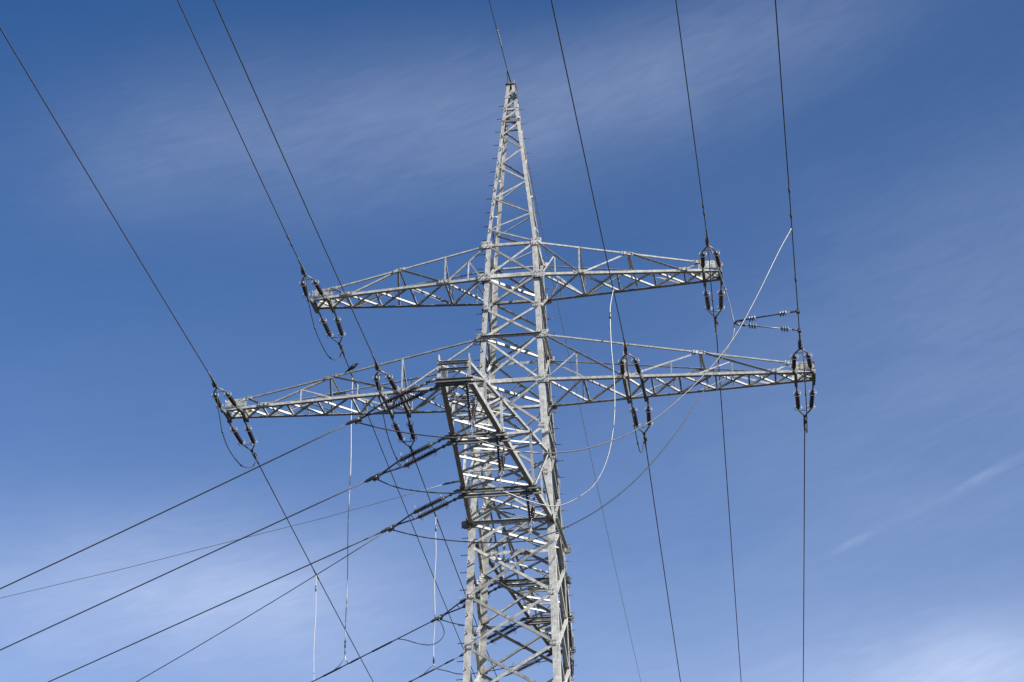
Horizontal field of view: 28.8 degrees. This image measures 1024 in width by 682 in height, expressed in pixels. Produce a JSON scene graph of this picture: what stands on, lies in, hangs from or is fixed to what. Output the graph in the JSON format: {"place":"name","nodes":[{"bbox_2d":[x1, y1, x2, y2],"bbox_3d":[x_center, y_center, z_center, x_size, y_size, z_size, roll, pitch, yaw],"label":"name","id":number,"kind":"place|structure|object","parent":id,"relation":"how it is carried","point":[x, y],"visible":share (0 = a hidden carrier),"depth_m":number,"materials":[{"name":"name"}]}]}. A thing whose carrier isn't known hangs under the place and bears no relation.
{"place":"outdoors","nodes":[
{"label":"outdoors","id":0,"kind":"place"},
{"bbox_2d":[0,0,1023,681],"label":"sky","id":1,"kind":"structure","parent":0,"point":[904,119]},
{"bbox_3d":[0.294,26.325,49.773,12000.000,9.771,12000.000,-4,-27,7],"label":"ground","id":2,"kind":"structure","parent":0,"visible":0},
{"bbox_2d":[222,79,815,681],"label":"lattice tower","id":3,"kind":"structure","parent":2,"relation":"on","point":[560,615],"depth_m":61.69,"materials":[{"name":"metal"}]},
{"bbox_2d":[211,379,238,412],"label":"tension insulator","id":4,"kind":"object","parent":3,"relation":"attached to","point":[228,395],"visible":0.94,"depth_m":61.98,"materials":[{"name":"ceramic"}]},
{"bbox_2d":[0,27,212,378],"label":"line wire","id":5,"kind":"object","parent":4,"relation":"attached to","point":[101,196],"visible":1,"depth_m":52.50,"materials":[{"name":"metal"}]},
{"bbox_2d":[1,479,472,597],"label":"earth wire","id":6,"kind":"object","parent":3,"relation":"attached to","point":[451,482],"visible":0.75,"depth_m":60.84,"materials":[{"name":"metal"}]},
{"bbox_2d":[227,418,257,460],"bbox_3d":[-8.584,3.205,64.550,0.712,0.239,2.790,-4,-31,7],"label":"tension insulator","id":7,"kind":"object","parent":3,"relation":"attached to","point":[238,437],"visible":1,"depth_m":64.27,"materials":[{"name":"ceramic"}]},
{"bbox_2d":[217,384,256,467],"bbox_3d":[-8.714,3.063,63.211,0.060,1.512,4.831,-4,-27,7],"label":"jumper cable","id":8,"kind":"object","parent":7,"relation":"hanging from","point":[241,465],"visible":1,"depth_m":61.79,"materials":[{"name":"metal"}]},
{"bbox_2d":[256,460,373,681],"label":"line wire","id":9,"kind":"object","parent":7,"relation":"attached to","point":[312,566],"visible":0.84,"depth_m":72.40,"materials":[{"name":"metal"}]},
{"bbox_2d":[313,569,319,679],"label":"drop wire","id":10,"kind":"object","parent":9,"relation":"hanging from","point":[315,618],"visible":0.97,"depth_m":72.82,"materials":[{"name":"metal"}]},
{"bbox_2d":[299,265,325,300],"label":"tension insulator","id":11,"kind":"object","parent":3,"relation":"attached to","point":[316,285],"visible":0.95,"depth_m":63.27,"materials":[{"name":"ceramic"}]},
{"bbox_2d":[177,0,301,265],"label":"line wire","id":12,"kind":"object","parent":11,"relation":"attached to","point":[288,238],"visible":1,"depth_m":56.57,"materials":[{"name":"metal"}]},
{"bbox_2d":[305,272,341,359],"bbox_3d":[-6.072,-0.464,64.448,0.061,1.554,4.701,-5,-27,9],"label":"jumper cable","id":13,"kind":"object","parent":11,"relation":"hanging from","point":[313,323],"visible":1,"depth_m":63.24,"materials":[{"name":"metal"}]},
{"bbox_2d":[318,308,344,353],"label":"tension insulator","id":14,"kind":"object","parent":3,"relation":"attached to","point":[337,322],"visible":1,"depth_m":65.60,"materials":[{"name":"ceramic"}]},
{"bbox_2d":[343,354,475,677],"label":"line wire","id":15,"kind":"object","parent":14,"relation":"attached to","point":[408,514],"visible":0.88,"depth_m":77.38,"materials":[{"name":"metal"}]},
{"bbox_2d":[334,370,355,669],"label":"drop wire","id":16,"kind":"object","parent":15,"relation":"hanging from","point":[347,532],"visible":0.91,"depth_m":65.62,"materials":[{"name":"metal"}]},
{"bbox_2d":[345,363,358,372],"bbox_3d":[-4.999,0.838,62.461,0.475,0.303,0.159,-4,-27,7],"label":"bird","id":17,"kind":"object","parent":3,"relation":"on","point":[353,366],"visible":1,"depth_m":62.43},
{"bbox_2d":[372,361,398,396],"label":"tension insulator","id":18,"kind":"object","parent":3,"relation":"attached to","point":[390,380],"visible":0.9,"depth_m":60.92,"materials":[{"name":"ceramic"}]},
{"bbox_2d":[213,0,375,361],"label":"line wire","id":19,"kind":"object","parent":18,"relation":"attached to","point":[291,174],"visible":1,"depth_m":51.63,"materials":[{"name":"metal"}]},
{"bbox_2d":[378,370,413,467],"bbox_3d":[-3.629,2.859,62.630,0.060,1.742,5.777,-4,-27,7],"label":"jumper cable","id":20,"kind":"object","parent":18,"relation":"hanging from","point":[385,424],"visible":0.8,"depth_m":60.98,"materials":[{"name":"metal"}]},
{"bbox_2d":[346,377,439,424],"bbox_3d":[-3.007,1.541,50.017,2.540,0.312,0.540,-25,-30,4],"label":"tension insulator","id":21,"kind":"object","parent":3,"relation":"attached to","point":[393,398],"visible":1,"depth_m":50.05,"materials":[{"name":"ceramic"}]},
{"bbox_2d":[0,424,346,588],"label":"line wire","id":22,"kind":"object","parent":21,"relation":"attached to","point":[173,507],"visible":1,"depth_m":50.46,"materials":[{"name":"black metal"}]},
{"bbox_2d":[390,413,416,457],"bbox_3d":[-3.389,3.072,64.271,0.712,0.239,2.790,-4,-33,7],"label":"tension insulator","id":23,"kind":"object","parent":3,"relation":"attached to","point":[399,434],"visible":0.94,"depth_m":63.99,"materials":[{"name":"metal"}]},
{"bbox_2d":[415,462,498,681],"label":"line wire","id":24,"kind":"object","parent":23,"relation":"attached to","point":[449,553],"visible":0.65,"depth_m":71.66,"materials":[{"name":"metal"}]},
{"bbox_2d":[425,511,438,672],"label":"drop wire","id":25,"kind":"object","parent":24,"relation":"hanging from","point":[436,518],"visible":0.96,"depth_m":68.12,"materials":[{"name":"metal"}]},
{"bbox_2d":[365,435,450,482],"bbox_3d":[-2.799,3.176,53.245,2.540,0.312,0.540,-27,-30,4],"label":"tension insulator","id":26,"kind":"object","parent":3,"relation":"attached to","point":[408,456],"visible":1,"depth_m":53.27,"materials":[{"name":"ceramic"}]},
{"bbox_2d":[0,481,364,650],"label":"line wire","id":27,"kind":"object","parent":26,"relation":"attached to","point":[183,565],"visible":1,"depth_m":53.77,"materials":[{"name":"black metal"}]},
{"bbox_2d":[375,478,498,493],"bbox_3d":[-2.006,3.821,53.050,3.352,0.549,0.038,-3,-26,4],"label":"jumper cable","id":28,"kind":"object","parent":26,"relation":"hanging from","point":[436,492],"visible":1,"depth_m":52.93,"materials":[{"name":"black metal"}]},
{"bbox_2d":[381,489,461,532],"bbox_3d":[-2.601,4.863,56.672,2.540,0.313,0.540,-27,-30,4],"label":"tension insulator","id":29,"kind":"object","parent":3,"relation":"attached to","point":[427,506],"visible":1,"depth_m":56.70,"materials":[{"name":"ceramic"}]},
{"bbox_2d":[48,532,380,681],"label":"line wire","id":30,"kind":"object","parent":29,"relation":"attached to","point":[215,606],"visible":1,"depth_m":57.20,"materials":[{"name":"black metal"}]},
{"bbox_2d":[136,531,386,681],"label":"line wire","id":31,"kind":"object","parent":29,"relation":"attached to","point":[261,608],"visible":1,"depth_m":56.77,"materials":[{"name":"black metal"}]},
{"bbox_2d":[430,583,500,622],"bbox_3d":[-1.486,8.303,63.489,2.540,0.312,0.540,-29,-31,3],"label":"tension insulator","id":32,"kind":"object","parent":3,"relation":"attached to","point":[461,601],"visible":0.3,"depth_m":63.49,"materials":[{"name":"ceramic"}]},
{"bbox_2d":[311,622,430,681],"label":"line wire","id":33,"kind":"object","parent":32,"relation":"attached to","point":[366,654],"visible":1,"depth_m":63.67,"materials":[{"name":"black metal"}]},
{"bbox_2d":[399,619,444,644],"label":"jumper cable","id":34,"kind":"object","parent":32,"relation":"hanging from","point":[428,644],"visible":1,"depth_m":63.28,"materials":[{"name":"metal"}]},
{"bbox_2d":[440,619,550,626],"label":"jumper cable","id":35,"kind":"object","parent":32,"relation":"hanging from","point":[495,626],"visible":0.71,"depth_m":62.85,"materials":[{"name":"black metal"}]},
{"bbox_2d":[465,373,476,438],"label":"support insulator","id":36,"kind":"object","parent":3,"relation":"hanging from","point":[472,413],"visible":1,"depth_m":49.73,"materials":[{"name":"ceramic"}]},
{"bbox_2d":[355,422,467,438],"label":"jumper cable","id":37,"kind":"object","parent":36,"relation":"hanging from","point":[414,433],"visible":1,"depth_m":49.77,"materials":[{"name":"black metal"}]},
{"bbox_2d":[459,617,527,656],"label":"tension insulator","id":38,"kind":"object","parent":3,"relation":"attached to","point":[492,640],"visible":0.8,"depth_m":66.79,"materials":[{"name":"ceramic"}]},
{"bbox_2d":[409,656,459,681],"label":"line wire","id":39,"kind":"object","parent":38,"relation":"attached to","point":[433,669],"visible":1,"depth_m":66.87,"materials":[{"name":"black metal"}]},
{"bbox_2d":[495,436,504,490],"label":"support insulator","id":40,"kind":"object","parent":3,"relation":"hanging from","point":[501,462],"visible":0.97,"depth_m":52.99,"materials":[{"name":"ceramic"}]},
{"bbox_2d":[489,0,510,82],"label":"earth wire","id":41,"kind":"object","parent":3,"relation":"attached to","point":[501,47],"visible":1,"depth_m":65.22,"materials":[{"name":"metal"}]},
{"bbox_2d":[489,650,550,681],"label":"tension insulator","id":42,"kind":"object","parent":3,"relation":"attached to","point":[522,667],"visible":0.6,"depth_m":70.06,"materials":[{"name":"ceramic"}]},
{"bbox_2d":[525,489,534,541],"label":"support insulator","id":43,"kind":"object","parent":3,"relation":"hanging from","point":[531,514],"visible":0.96,"depth_m":56.24,"materials":[{"name":"ceramic"}]},
{"bbox_2d":[390,529,526,542],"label":"jumper cable","id":44,"kind":"object","parent":43,"relation":"hanging from","point":[456,540],"visible":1,"depth_m":56.29,"materials":[{"name":"black metal"}]},
{"bbox_2d":[570,648,573,681],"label":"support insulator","id":45,"kind":"object","parent":3,"relation":"hanging from","point":[572,667],"visible":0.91,"depth_m":69.39,"materials":[{"name":"ceramic"}]},
{"bbox_2d":[512,92,640,680],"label":"earth wire","id":46,"kind":"object","parent":3,"relation":"attached to","point":[578,400],"visible":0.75,"depth_m":86.60,"materials":[{"name":"metal"}]},
{"bbox_2d":[618,344,642,377],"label":"tension insulator","id":47,"kind":"object","parent":3,"relation":"attached to","point":[635,363],"visible":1,"depth_m":59.99,"materials":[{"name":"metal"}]},
{"bbox_2d":[551,0,625,344],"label":"line wire","id":48,"kind":"object","parent":47,"relation":"attached to","point":[587,167],"visible":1,"depth_m":51.38,"materials":[{"name":"metal"}]},
{"bbox_2d":[502,289,614,506],"bbox_3d":[1.272,1.381,54.620,3.392,6.801,0.052,7,-27,-14],"label":"jumper cable","id":49,"kind":"object","parent":48,"relation":"hanging from","point":[612,430],"visible":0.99,"depth_m":54.36,"materials":[{"name":"metal"}]},
{"bbox_2d":[627,351,643,452],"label":"jumper cable","id":50,"kind":"object","parent":47,"relation":"hanging from","point":[632,407],"visible":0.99,"depth_m":59.95,"materials":[{"name":"metal"}]},
{"bbox_2d":[630,398,652,444],"bbox_3d":[4.141,2.568,63.333,0.712,0.239,2.790,-4,-33,6],"label":"tension insulator","id":51,"kind":"object","parent":3,"relation":"attached to","point":[648,411],"visible":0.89,"depth_m":63.08,"materials":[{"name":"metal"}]},
{"bbox_2d":[645,444,680,681],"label":"line wire","id":52,"kind":"object","parent":51,"relation":"attached to","point":[662,557],"visible":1,"depth_m":71.65,"materials":[{"name":"metal"}]},
{"bbox_2d":[699,236,722,271],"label":"tension insulator","id":53,"kind":"object","parent":3,"relation":"attached to","point":[717,258],"visible":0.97,"depth_m":61.72,"materials":[{"name":"ceramic"}]},
{"bbox_2d":[675,0,707,235],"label":"line wire","id":54,"kind":"object","parent":53,"relation":"attached to","point":[691,120],"visible":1,"depth_m":55.81,"materials":[{"name":"metal"}]},
{"bbox_2d":[708,245,716,333],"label":"jumper cable","id":55,"kind":"object","parent":53,"relation":"hanging from","point":[711,293],"visible":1,"depth_m":61.63,"materials":[{"name":"metal"}]},
{"bbox_2d":[708,243,733,322],"bbox_3d":[6.229,-1.781,59.682,0.058,3.572,1.645,7,-27,-15],"label":"jumper cable","id":56,"kind":"object","parent":53,"relation":"hanging from","point":[723,282],"visible":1,"depth_m":59.38,"materials":[{"name":"metal"}]},
{"bbox_2d":[703,283,724,324],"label":"tension insulator","id":57,"kind":"object","parent":3,"relation":"attached to","point":[707,301],"visible":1,"depth_m":64.05,"materials":[{"name":"ceramic"}]},
{"bbox_2d":[716,334,741,681],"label":"line wire","id":58,"kind":"object","parent":57,"relation":"attached to","point":[728,506],"visible":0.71,"depth_m":76.61,"materials":[{"name":"metal"}]},
{"bbox_2d":[790,339,813,374],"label":"tension insulator","id":59,"kind":"object","parent":3,"relation":"attached to","point":[807,357],"visible":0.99,"depth_m":59.74,"materials":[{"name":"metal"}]},
{"bbox_2d":[775,0,800,338],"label":"line wire","id":60,"kind":"object","parent":59,"relation":"attached to","point":[795,277],"visible":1,"depth_m":51.24,"materials":[{"name":"metal"}]},
{"bbox_2d":[473,228,791,453],"bbox_3d":[3.279,-0.183,51.652,8.700,7.042,0.040,4,-27,-8],"label":"jumper cable","id":61,"kind":"object","parent":60,"relation":"hanging from","point":[669,406],"visible":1,"depth_m":50.71,"materials":[{"name":"metal"}]},
{"bbox_2d":[734,308,799,323],"bbox_3d":[7.375,-0.721,57.850,1.990,0.187,0.165,-10,-28,19],"label":"spacer insulator","id":62,"kind":"object","parent":60,"relation":"attached to","point":[780,314],"visible":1,"depth_m":57.79,"materials":[{"name":"blue plastic"}]},
{"bbox_2d":[735,323,800,332],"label":"spacer insulator","id":63,"kind":"object","parent":60,"relation":"attached to","point":[781,328],"visible":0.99,"depth_m":58.33,"materials":[{"name":"grey plastic"}]},
{"bbox_2d":[533,324,734,539],"bbox_3d":[3.487,2.543,57.101,6.090,6.445,0.039,-3,-26,6],"label":"jumper cable","id":64,"kind":"object","parent":63,"relation":"attached to","point":[654,459],"visible":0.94,"depth_m":56.58,"materials":[{"name":"metal"}]},
{"bbox_2d":[793,385,815,426],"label":"tension insulator","id":65,"kind":"object","parent":3,"relation":"attached to","point":[811,401],"visible":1,"depth_m":62.09,"materials":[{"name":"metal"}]},
{"bbox_2d":[803,427,804,681],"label":"line wire","id":66,"kind":"object","parent":65,"relation":"attached to","point":[804,554],"visible":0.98,"depth_m":71.84,"materials":[{"name":"metal"}]},
{"bbox_2d":[802,345,807,433],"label":"jumper cable","id":67,"kind":"object","parent":65,"relation":"hanging from","point":[806,426],"visible":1,"depth_m":59.35,"materials":[{"name":"metal"}]},
{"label":"support insulator","id":68,"kind":"object","parent":3,"relation":"hanging from","visible":0},
{"bbox_2d":[436,658,562,673],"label":"jumper cable","id":69,"kind":"object","parent":68,"relation":"hanging from","point":[495,669],"visible":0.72,"depth_m":66.28,"materials":[{"name":"black metal"}]}
]}

